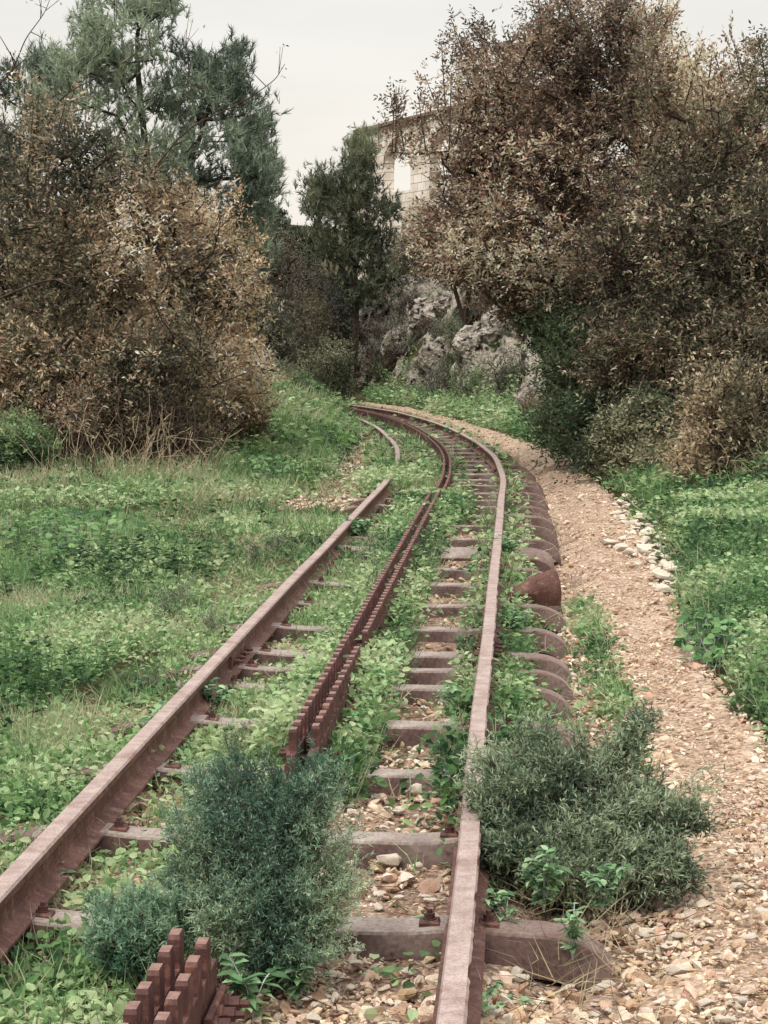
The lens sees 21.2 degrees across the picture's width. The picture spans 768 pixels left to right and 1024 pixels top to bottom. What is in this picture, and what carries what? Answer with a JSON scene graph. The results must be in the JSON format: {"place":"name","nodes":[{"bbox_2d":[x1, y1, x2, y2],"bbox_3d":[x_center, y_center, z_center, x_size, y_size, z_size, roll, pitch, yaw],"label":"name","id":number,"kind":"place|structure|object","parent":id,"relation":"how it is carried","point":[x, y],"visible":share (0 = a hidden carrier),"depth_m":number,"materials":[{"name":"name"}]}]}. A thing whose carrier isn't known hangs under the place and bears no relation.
{"place":"outdoors","nodes":[
{"label":"outdoors","id":0,"kind":"place"},
{"bbox_2d":[0,202,767,1023],"bbox_3d":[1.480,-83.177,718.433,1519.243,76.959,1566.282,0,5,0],"label":"ground","id":1,"kind":"structure","parent":0,"point":[358,399],"depth_m":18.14,"materials":[{"name":"green plant"}]},
{"bbox_2d":[0,392,70,473],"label":"undergrowth bush","id":2,"kind":"object","parent":1,"relation":"on","point":[22,428],"visible":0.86,"depth_m":20.28,"materials":[{"name":"green plant"}]},
{"bbox_2d":[0,31,94,309],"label":"pine tree","id":3,"kind":"object","parent":1,"relation":"on","point":[6,87],"visible":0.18,"depth_m":35.04,"materials":[{"name":"green plant"}]},
{"bbox_2d":[0,506,147,559],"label":"broad leaved patch","id":4,"kind":"object","parent":1,"relation":"on","point":[75,514],"visible":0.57,"depth_m":14.85,"materials":[{"name":"green plant"}]},
{"bbox_2d":[0,360,156,472],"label":"dry bramble","id":5,"kind":"object","parent":1,"relation":"on","point":[80,443],"visible":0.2,"depth_m":20.91,"materials":[{"name":"plant"}]},
{"bbox_2d":[0,390,242,485],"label":"dry stalks","id":6,"kind":"object","parent":1,"relation":"on","point":[159,455],"visible":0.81,"depth_m":20.15,"materials":[{"name":"plant"}]},
{"bbox_2d":[53,368,229,466],"bbox_3d":[-2.594,-0.949,21.731,1.908,1.183,2.690,-2,5,-20],"label":"undergrowth bush","id":7,"kind":"object","parent":1,"relation":"on","point":[183,415],"visible":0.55,"depth_m":21.02,"materials":[{"name":"brown plant"}]},
{"bbox_2d":[0,0,289,454],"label":"ochre tree","id":8,"kind":"object","parent":1,"relation":"on","point":[108,346],"visible":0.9,"depth_m":21.82,"materials":[{"name":"brown plant"}]},
{"bbox_2d":[27,362,264,480],"bbox_3d":[-2.603,-0.899,21.140,2.791,1.311,2.805,0,5,0],"label":"dry bramble","id":9,"kind":"object","parent":1,"relation":"on","point":[165,451],"visible":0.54,"depth_m":20.84,"materials":[{"name":"plant"}]},
{"bbox_2d":[6,0,293,315],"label":"pine tree","id":10,"kind":"object","parent":1,"relation":"on","point":[255,162],"visible":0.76,"depth_m":31.99,"materials":[{"name":"green plant"}]},
{"bbox_2d":[145,586,184,625],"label":"wiry weed","id":11,"kind":"object","parent":1,"relation":"on","point":[165,608],"visible":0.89,"depth_m":10.45,"materials":[{"name":"green plant"}]},
{"bbox_2d":[195,601,230,636],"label":"wiry weed","id":12,"kind":"object","parent":1,"relation":"on","point":[212,615],"visible":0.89,"depth_m":10.11,"materials":[{"name":"green plant"}]},
{"bbox_2d":[135,172,292,446],"bbox_3d":[-1.960,-2.384,24.705,2.135,3.457,2.768,-3,6,-32],"label":"ochre tree","id":13,"kind":"object","parent":1,"relation":"on","point":[246,396],"visible":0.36,"depth_m":24.42,"materials":[{"name":"brown plant"}]},
{"bbox_2d":[190,394,277,446],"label":"undergrowth bush","id":14,"kind":"object","parent":1,"relation":"on","point":[260,427],"visible":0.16,"depth_m":24.74,"materials":[{"name":"green plant"}]},
{"bbox_2d":[234,535,277,570],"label":"wiry weed","id":15,"kind":"object","parent":1,"relation":"on","point":[255,556],"visible":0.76,"depth_m":12.88,"materials":[{"name":"green plant"}]},
{"bbox_2d":[221,282,305,369],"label":"undergrowth bush","id":16,"kind":"object","parent":1,"relation":"on","point":[277,333],"visible":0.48,"depth_m":35.31,"materials":[{"name":"green plant"}]},
{"bbox_2d":[237,451,301,485],"bbox_3d":[-1.209,-0.489,22.021,0.820,0.265,3.983,0,5,0],"label":"broad leaved patch","id":17,"kind":"object","parent":1,"relation":"on","point":[273,458],"visible":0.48,"depth_m":21.45,"materials":[{"name":"green plant"}]},
{"bbox_2d":[248,215,312,360],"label":"evergreen shrub","id":18,"kind":"object","parent":1,"relation":"on","point":[302,248],"visible":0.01,"depth_m":59.24,"materials":[{"name":"green plant"}]},
{"bbox_2d":[249,348,318,393],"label":"undergrowth bush","id":19,"kind":"object","parent":1,"relation":"on","point":[289,370],"visible":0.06,"depth_m":33.83,"materials":[{"name":"green plant"}]},
{"bbox_2d":[244,203,325,353],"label":"grey tree","id":20,"kind":"object","parent":1,"relation":"on","point":[274,278],"visible":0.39,"depth_m":41.67,"materials":[{"name":"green plant"}]},
{"bbox_2d":[272,223,325,358],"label":"evergreen shrub","id":21,"kind":"object","parent":1,"relation":"on","point":[309,239],"visible":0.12,"depth_m":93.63,"materials":[{"name":"green plant"}]},
{"bbox_2d":[284,290,335,374],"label":"shrub","id":22,"kind":"object","parent":1,"relation":"on","point":[314,320],"visible":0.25,"depth_m":47.48,"materials":[{"name":"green plant"}]},
{"bbox_2d":[272,252,351,379],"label":"grey tree","id":23,"kind":"object","parent":1,"relation":"on","point":[320,289],"visible":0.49,"depth_m":51.59,"materials":[{"name":"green plant"}]},
{"bbox_2d":[291,330,362,400],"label":"shrub","id":24,"kind":"object","parent":1,"relation":"on","point":[332,362],"visible":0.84,"depth_m":45.72,"materials":[{"name":"green plant"}]},
{"bbox_2d":[295,392,366,462],"bbox_3d":[-0.848,-1.611,32.949,1.096,0.684,18.712,0,5,-1],"label":"broad leaved patch","id":25,"kind":"object","parent":1,"relation":"on","point":[356,440],"visible":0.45,"depth_m":27.70,"materials":[{"name":"green plant"}]},
{"bbox_2d":[317,283,359,399],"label":"dark shrub","id":26,"kind":"object","parent":1,"relation":"on","point":[346,332],"visible":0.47,"depth_m":52.54,"materials":[{"name":"green plant"}]},
{"bbox_2d":[284,119,413,395],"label":"pine tree","id":27,"kind":"object","parent":1,"relation":"on","point":[327,194],"visible":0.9,"depth_m":56.14,"materials":[{"name":"green plant"}]},
{"bbox_2d":[0,408,767,1023],"bbox_3d":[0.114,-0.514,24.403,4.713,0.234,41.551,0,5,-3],"label":"gravel","id":28,"kind":"structure","parent":1,"relation":"on","point":[684,1010],"depth_m":5.60,"materials":[{"name":"gravel"}]},
{"bbox_2d":[78,874,202,996],"bbox_3d":[-0.529,0.956,4.661,0.367,0.280,0.358,-2,5,-26],"label":"feathery bush","id":29,"kind":"object","parent":28,"relation":"on","point":[142,922],"visible":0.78,"depth_m":4.59,"materials":[{"name":"green plant"}]},
{"bbox_2d":[116,928,249,1023],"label":"rack rail","id":30,"kind":"object","parent":28,"relation":"on","point":[175,987],"visible":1,"depth_m":4.10,"materials":[{"name":"metal"}]},
{"bbox_2d":[201,677,236,709],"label":"broad leaved weed","id":31,"kind":"object","parent":28,"relation":"on","point":[221,688],"visible":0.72,"depth_m":8.03,"materials":[{"name":"green plant"}]},
{"bbox_2d":[208,699,253,757],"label":"wiry weed","id":32,"kind":"object","parent":28,"relation":"on","point":[238,732],"visible":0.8,"depth_m":7.09,"materials":[{"name":"green plant"}]},
{"bbox_2d":[0,817,481,869],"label":"sleeper","id":33,"kind":"object","parent":28,"relation":"on","point":[427,845],"visible":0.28,"depth_m":5.85,"materials":[{"name":"metal"}]},
{"bbox_2d":[217,952,289,1018],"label":"broad leaved weed","id":34,"kind":"object","parent":28,"relation":"on","point":[238,981],"visible":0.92,"depth_m":4.47,"materials":[{"name":"green plant"}]},
{"bbox_2d":[142,731,378,996],"bbox_3d":[-0.284,0.803,4.748,0.562,0.598,0.528,0,5,0],"label":"feathery bush","id":35,"kind":"object","parent":28,"relation":"on","point":[251,880],"visible":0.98,"depth_m":4.66,"materials":[{"name":"green plant"}]},
{"bbox_2d":[61,756,463,798],"bbox_3d":[-0.227,0.956,6.799,1.860,0.281,0.268,0,3,4],"label":"sleeper","id":36,"kind":"object","parent":28,"relation":"on","point":[395,776],"visible":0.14,"depth_m":6.75,"materials":[{"name":"metal"}]},
{"bbox_2d":[273,956,325,1000],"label":"broad leaved weed","id":37,"kind":"object","parent":28,"relation":"on","point":[293,990],"visible":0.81,"depth_m":4.59,"materials":[{"name":"green plant"}]},
{"bbox_2d":[8,901,613,990],"bbox_3d":[-0.365,1.105,5.041,1.860,0.280,0.268,0,6,4],"label":"sleeper","id":38,"kind":"object","parent":28,"relation":"on","point":[389,938],"visible":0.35,"depth_m":4.94,"materials":[{"name":"metal"}]},
{"bbox_2d":[550,902,589,959],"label":"broad leaved weed","id":39,"kind":"object","parent":38,"relation":"on","point":[572,932],"visible":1,"depth_m":4.86,"materials":[{"name":"green plant"}]},
{"bbox_2d":[104,710,587,758],"bbox_3d":[-0.165,0.882,7.620,1.860,0.280,0.268,0,6,4],"label":"sleeper","id":40,"kind":"object","parent":28,"relation":"on","point":[410,733],"visible":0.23,"depth_m":7.54,"materials":[{"name":"metal"}]},
{"bbox_2d":[341,516,372,535],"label":"broad leaved weed","id":41,"kind":"object","parent":28,"relation":"on","point":[361,526],"visible":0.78,"depth_m":14.90,"materials":[{"name":"green plant"}]},
{"bbox_2d":[163,675,570,721],"bbox_3d":[-0.146,0.820,8.497,1.860,0.281,0.268,0,4,3],"label":"sleeper","id":42,"kind":"object","parent":28,"relation":"on","point":[416,691],"visible":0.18,"depth_m":8.41,"materials":[{"name":"metal"}]},
{"bbox_2d":[160,658,574,701],"bbox_3d":[-0.101,0.778,8.900,1.860,0.281,0.268,0,2,3],"label":"sleeper","id":43,"kind":"object","parent":28,"relation":"on","point":[429,676],"visible":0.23,"depth_m":8.82,"materials":[{"name":"metal"}]},
{"bbox_2d":[353,517,389,567],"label":"wiry weed","id":44,"kind":"object","parent":28,"relation":"on","point":[365,548],"visible":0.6,"depth_m":12.86,"materials":[{"name":"green plant"}]},
{"bbox_2d":[177,643,571,683],"bbox_3d":[-0.068,0.742,9.347,1.860,0.280,0.268,0,7,4],"label":"sleeper","id":45,"kind":"object","parent":28,"relation":"on","point":[431,659],"visible":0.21,"depth_m":9.28,"materials":[{"name":"metal"}]},
{"bbox_2d":[352,416,401,469],"bbox_3d":[-3.234,-1.860,38.790,4.985,0.128,35.139,-2,5,-19],"label":"rail","id":46,"kind":"object","parent":28,"relation":"on","point":[377,429],"visible":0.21,"depth_m":28.74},
{"bbox_2d":[376,853,402,867],"bbox_3d":[0.018,0.985,5.784,0.064,0.045,0.059,3,6,33],"label":"stone","id":47,"kind":"object","parent":28,"relation":"on","point":[393,860],"visible":0.96,"depth_m":5.76,"materials":[{"name":"stone"}]},
{"bbox_2d":[217,618,567,659],"bbox_3d":[-0.013,0.672,10.171,1.860,0.281,0.268,0,5,4],"label":"sleeper","id":48,"kind":"object","parent":28,"relation":"on","point":[441,634],"visible":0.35,"depth_m":10.08,"materials":[{"name":"metal"}]},
{"bbox_2d":[350,407,451,495],"bbox_3d":[-2.558,-1.704,37.133,5.637,0.189,39.202,-1,5,-17],"label":"rack rail","id":49,"kind":"object","parent":28,"relation":"on","point":[439,447],"visible":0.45,"depth_m":28.08,"materials":[{"name":"metal"}]},
{"bbox_2d":[237,596,565,632],"bbox_3d":[0.068,0.600,11.146,1.860,0.281,0.268,0,5,3],"label":"sleeper","id":50,"kind":"object","parent":28,"relation":"on","point":[545,611],"visible":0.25,"depth_m":11.05,"materials":[{"name":"metal"}]},
{"bbox_2d":[253,576,561,612],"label":"sleeper","id":51,"kind":"object","parent":28,"relation":"on","point":[456,589],"visible":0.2,"depth_m":11.93,"materials":[{"name":"metal"}]},
{"bbox_2d":[275,561,542,579],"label":"sleeper","id":52,"kind":"object","parent":28,"relation":"on","point":[455,574],"visible":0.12,"depth_m":12.83,"materials":[{"name":"metal"}]},
{"bbox_2d":[302,545,553,571],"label":"sleeper","id":53,"kind":"object","parent":28,"relation":"on","point":[543,564],"visible":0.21,"depth_m":13.87,"materials":[{"name":"metal"}]},
{"bbox_2d":[315,532,560,565],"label":"sleeper","id":54,"kind":"object","parent":28,"relation":"on","point":[541,544],"visible":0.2,"depth_m":14.72,"materials":[{"name":"metal"}]},
{"bbox_2d":[334,520,558,549],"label":"sleeper","id":55,"kind":"object","parent":28,"relation":"on","point":[552,539],"visible":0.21,"depth_m":15.75,"materials":[{"name":"metal"}]},
{"bbox_2d":[0,476,392,961],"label":"rail","id":56,"kind":"object","parent":55,"relation":"on","point":[112,788],"visible":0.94,"depth_m":6.48,"materials":[{"name":"metal"}]},
{"bbox_2d":[279,491,441,782],"bbox_3d":[0.078,0.354,11.705,0.210,0.189,10.552,0,5,4],"label":"rack rail","id":57,"kind":"object","parent":55,"relation":"on","point":[369,617],"visible":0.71,"depth_m":8.08,"materials":[{"name":"metal"}]},
{"bbox_2d":[343,502,551,521],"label":"sleeper","id":58,"kind":"object","parent":28,"relation":"on","point":[535,509],"visible":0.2,"depth_m":17.54,"materials":[{"name":"metal"}]},
{"bbox_2d":[348,495,547,511],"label":"sleeper","id":59,"kind":"object","parent":28,"relation":"on","point":[531,502],"visible":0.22,"depth_m":18.39,"materials":[{"name":"metal"}]},
{"bbox_2d":[343,404,508,1023],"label":"rail","id":60,"kind":"object","parent":59,"relation":"on","point":[458,998],"visible":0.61,"depth_m":5.25,"materials":[{"name":"metal"}]},
{"bbox_2d":[341,511,556,535],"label":"sleeper","id":61,"kind":"object","parent":28,"relation":"on","point":[547,523],"visible":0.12,"depth_m":16.66,"materials":[{"name":"metal"}]},
{"bbox_2d":[433,683,473,720],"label":"broad leaved weed","id":62,"kind":"object","parent":28,"relation":"on","point":[451,692],"visible":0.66,"depth_m":7.91,"materials":[{"name":"green plant"}]},
{"bbox_2d":[359,488,548,509],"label":"sleeper","id":63,"kind":"object","parent":28,"relation":"on","point":[537,498],"visible":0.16,"depth_m":19.30,"materials":[{"name":"metal"}]},
{"bbox_2d":[390,481,545,498],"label":"sleeper","id":64,"kind":"object","parent":28,"relation":"on","point":[528,488],"visible":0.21,"depth_m":20.14,"materials":[{"name":"metal"}]},
{"bbox_2d":[423,476,542,490],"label":"sleeper","id":65,"kind":"object","parent":28,"relation":"on","point":[487,482],"visible":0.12,"depth_m":21.05,"materials":[{"name":"metal"}]},
{"bbox_2d":[479,888,521,923],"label":"broad leaved weed","id":66,"kind":"object","parent":28,"relation":"on","point":[501,896],"visible":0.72,"depth_m":5.05,"materials":[{"name":"green plant"}]},
{"bbox_2d":[481,981,533,1015],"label":"broad leaved weed","id":67,"kind":"object","parent":28,"relation":"on","point":[488,993],"visible":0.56,"depth_m":4.47,"materials":[{"name":"green plant"}]},
{"bbox_2d":[497,603,529,628],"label":"broad leaved weed","id":68,"kind":"object","parent":28,"relation":"on","point":[514,622],"visible":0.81,"depth_m":10.09,"materials":[{"name":"green plant"}]},
{"bbox_2d":[514,845,572,911],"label":"broad leaved weed","id":69,"kind":"object","parent":28,"relation":"on","point":[549,873],"visible":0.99,"depth_m":5.27,"materials":[{"name":"green plant"}]},
{"bbox_2d":[441,689,736,930],"bbox_3d":[0.561,0.811,5.629,0.811,0.581,0.739,0,5,0],"label":"grey green bush","id":70,"kind":"object","parent":28,"relation":"on","point":[605,807],"visible":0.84,"depth_m":5.57,"materials":[{"name":"green plant"}]},
{"bbox_2d":[580,863,631,909],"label":"broad leaved weed","id":71,"kind":"object","parent":28,"relation":"on","point":[593,879],"visible":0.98,"depth_m":5.28,"materials":[{"name":"green plant"}]},
{"bbox_2d":[0,200,767,1023],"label":"leafy weeds","id":72,"kind":"object","parent":1,"relation":"on","point":[376,664],"visible":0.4,"depth_m":9.93,"materials":[{"name":"green plant"}]},
{"bbox_2d":[0,364,767,744],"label":"tall weeds","id":73,"kind":"object","parent":1,"relation":"on","point":[40,686],"visible":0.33,"depth_m":12.47,"materials":[{"name":"green plant"}]},
{"bbox_2d":[0,374,767,1023],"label":"dry grass","id":74,"kind":"structure","parent":1,"relation":"on","point":[290,564],"depth_m":8.54,"materials":[{"name":"plant"}]},
{"bbox_2d":[377,338,405,373],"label":"shrub","id":75,"kind":"object","parent":1,"relation":"on","point":[389,364],"visible":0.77,"depth_m":55.03,"materials":[{"name":"green plant"}]},
{"bbox_2d":[376,295,422,361],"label":"shrub","id":76,"kind":"object","parent":1,"relation":"on","point":[404,344],"visible":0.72,"depth_m":54.75,"materials":[{"name":"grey plant"}]},
{"bbox_2d":[413,363,456,398],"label":"shrub","id":77,"kind":"object","parent":1,"relation":"on","point":[438,384],"visible":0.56,"depth_m":47.05,"materials":[{"name":"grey plant"}]},
{"bbox_2d":[446,359,491,401],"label":"shrub","id":78,"kind":"object","parent":1,"relation":"on","point":[469,389],"visible":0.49,"depth_m":42.11,"materials":[{"name":"green plant"}]},
{"bbox_2d":[476,343,522,398],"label":"shrub","id":79,"kind":"object","parent":1,"relation":"on","point":[497,381],"visible":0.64,"depth_m":39.67,"materials":[{"name":"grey plant"}]},
{"bbox_2d":[503,569,561,607],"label":"bent sleeper","id":80,"kind":"object","parent":1,"relation":"on","point":[543,588],"visible":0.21,"depth_m":11.39,"materials":[{"name":"metal"}]},
{"bbox_2d":[372,0,745,339],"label":"brown tree","id":81,"kind":"object","parent":1,"relation":"on","point":[486,197],"visible":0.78,"depth_m":24.17,"materials":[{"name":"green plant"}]},
{"bbox_2d":[353,43,767,278],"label":"stone building","id":82,"kind":"structure","parent":1,"relation":"on","point":[419,183],"depth_m":64.92,"materials":[{"name":"stone"}]},
{"bbox_2d":[487,255,634,472],"bbox_3d":[2.368,-1.744,24.039,2.251,2.637,4.589,0,5,0],"label":"dark bush","id":83,"kind":"object","parent":1,"relation":"on","point":[552,342],"visible":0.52,"depth_m":23.59,"materials":[{"name":"green plant"}]},
{"bbox_2d":[552,381,689,485],"bbox_3d":[2.772,-0.680,20.979,2.314,1.331,1.636,5,7,44],"label":"verge bush","id":84,"kind":"object","parent":1,"relation":"on","point":[617,425],"visible":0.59,"depth_m":20.83,"materials":[{"name":"green plant"}]},
{"bbox_2d":[590,352,706,460],"bbox_3d":[2.995,-0.922,21.463,1.573,1.510,2.653,-2,5,-23],"label":"dark bush","id":85,"kind":"object","parent":1,"relation":"on","point":[655,391],"visible":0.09,"depth_m":21.05,"materials":[{"name":"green plant"}]},
{"bbox_2d":[558,0,767,420],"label":"brown tree","id":86,"kind":"object","parent":1,"relation":"on","point":[715,294],"visible":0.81,"depth_m":21.91,"materials":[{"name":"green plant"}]},
{"bbox_2d":[646,339,767,489],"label":"verge bush","id":87,"kind":"object","parent":1,"relation":"on","point":[728,409],"visible":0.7,"depth_m":18.66,"materials":[{"name":"brown plant"}]},
{"bbox_2d":[670,608,760,669],"bbox_3d":[1.637,0.581,9.982,0.450,0.173,1.680,1,5,11],"label":"broad leaved patch","id":88,"kind":"object","parent":1,"relation":"on","point":[711,633],"visible":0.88,"depth_m":9.64,"materials":[{"name":"green plant"}]},
{"bbox_2d":[713,393,767,492],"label":"dry bramble","id":89,"kind":"object","parent":1,"relation":"on","point":[735,460],"visible":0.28,"depth_m":18.09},
{"bbox_2d":[0,0,767,230],"label":"sky","id":90,"kind":"structure","parent":0,"point":[340,54],"materials":[{"name":"white"}]},
{"bbox_2d":[323,164,767,400],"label":"rocky hillside","id":91,"kind":"structure","parent":0,"point":[482,355],"depth_m":46.87,"materials":[{"name":"stone"}]},
{"bbox_2d":[356,338,382,386],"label":"boulder","id":92,"kind":"object","parent":91,"relation":"on","point":[362,370],"visible":0.34,"depth_m":57.49,"materials":[{"name":"stone"}]},
{"bbox_2d":[358,266,401,344],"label":"boulder","id":93,"kind":"object","parent":91,"relation":"on","point":[366,314],"visible":0.21,"depth_m":59.02,"materials":[{"name":"stone"}]},
{"bbox_2d":[361,316,403,362],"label":"shrub","id":94,"kind":"object","parent":91,"relation":"on","point":[376,337],"visible":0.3,"depth_m":56.71,"materials":[{"name":"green plant"}]},
{"bbox_2d":[372,227,422,289],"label":"boulder","id":95,"kind":"object","parent":91,"relation":"on","point":[413,279],"visible":0.04,"depth_m":59.60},
{"bbox_2d":[387,278,426,311],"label":"shrub","id":96,"kind":"object","parent":91,"relation":"on","point":[411,296],"visible":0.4,"depth_m":57.74,"materials":[{"name":"grey plant"}]},
{"bbox_2d":[406,297,435,332],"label":"boulder","id":97,"kind":"object","parent":91,"relation":"on","point":[420,309],"visible":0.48,"depth_m":54.29,"materials":[{"name":"stone"}]},
{"bbox_2d":[418,335,449,372],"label":"boulder","id":98,"kind":"object","parent":91,"relation":"on","point":[436,349],"visible":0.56,"depth_m":49.69,"materials":[{"name":"stone"}]},
{"bbox_2d":[421,311,452,341],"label":"shrub","id":99,"kind":"object","parent":91,"relation":"on","point":[436,330],"visible":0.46,"depth_m":51.33,"materials":[{"name":"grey plant"}]},
{"bbox_2d":[387,207,491,325],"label":"tree","id":100,"kind":"object","parent":91,"relation":"on","point":[464,313],"visible":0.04,"depth_m":49.72,"materials":[{"name":"brown plant"}]},
{"bbox_2d":[432,291,452,317],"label":"boulder","id":101,"kind":"object","parent":91,"relation":"on","point":[443,300],"visible":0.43,"depth_m":53.45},
{"bbox_2d":[451,325,481,365],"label":"boulder","id":102,"kind":"object","parent":91,"relation":"on","point":[465,340],"visible":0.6,"depth_m":46.07,"materials":[{"name":"stone"}]},
{"bbox_2d":[475,309,511,347],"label":"boulder","id":103,"kind":"object","parent":91,"relation":"on","point":[483,325],"visible":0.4,"depth_m":44.05,"materials":[{"name":"stone"}]},
{"bbox_2d":[513,380,549,408],"bbox_3d":[2.645,-2.000,35.561,0.841,0.626,0.643,15,-6,-41],"label":"boulder","id":104,"kind":"object","parent":91,"relation":"on","point":[519,393],"visible":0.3,"depth_m":35.32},
{"bbox_2d":[360,402,767,1023],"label":"path","id":105,"kind":"structure","parent":0,"point":[694,760],"depth_m":8.41,"materials":[{"name":"gravel"}]},
{"bbox_2d":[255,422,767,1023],"bbox_3d":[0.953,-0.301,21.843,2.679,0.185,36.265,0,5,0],"label":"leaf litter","id":106,"kind":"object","parent":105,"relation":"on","point":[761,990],"visible":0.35,"depth_m":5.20,"materials":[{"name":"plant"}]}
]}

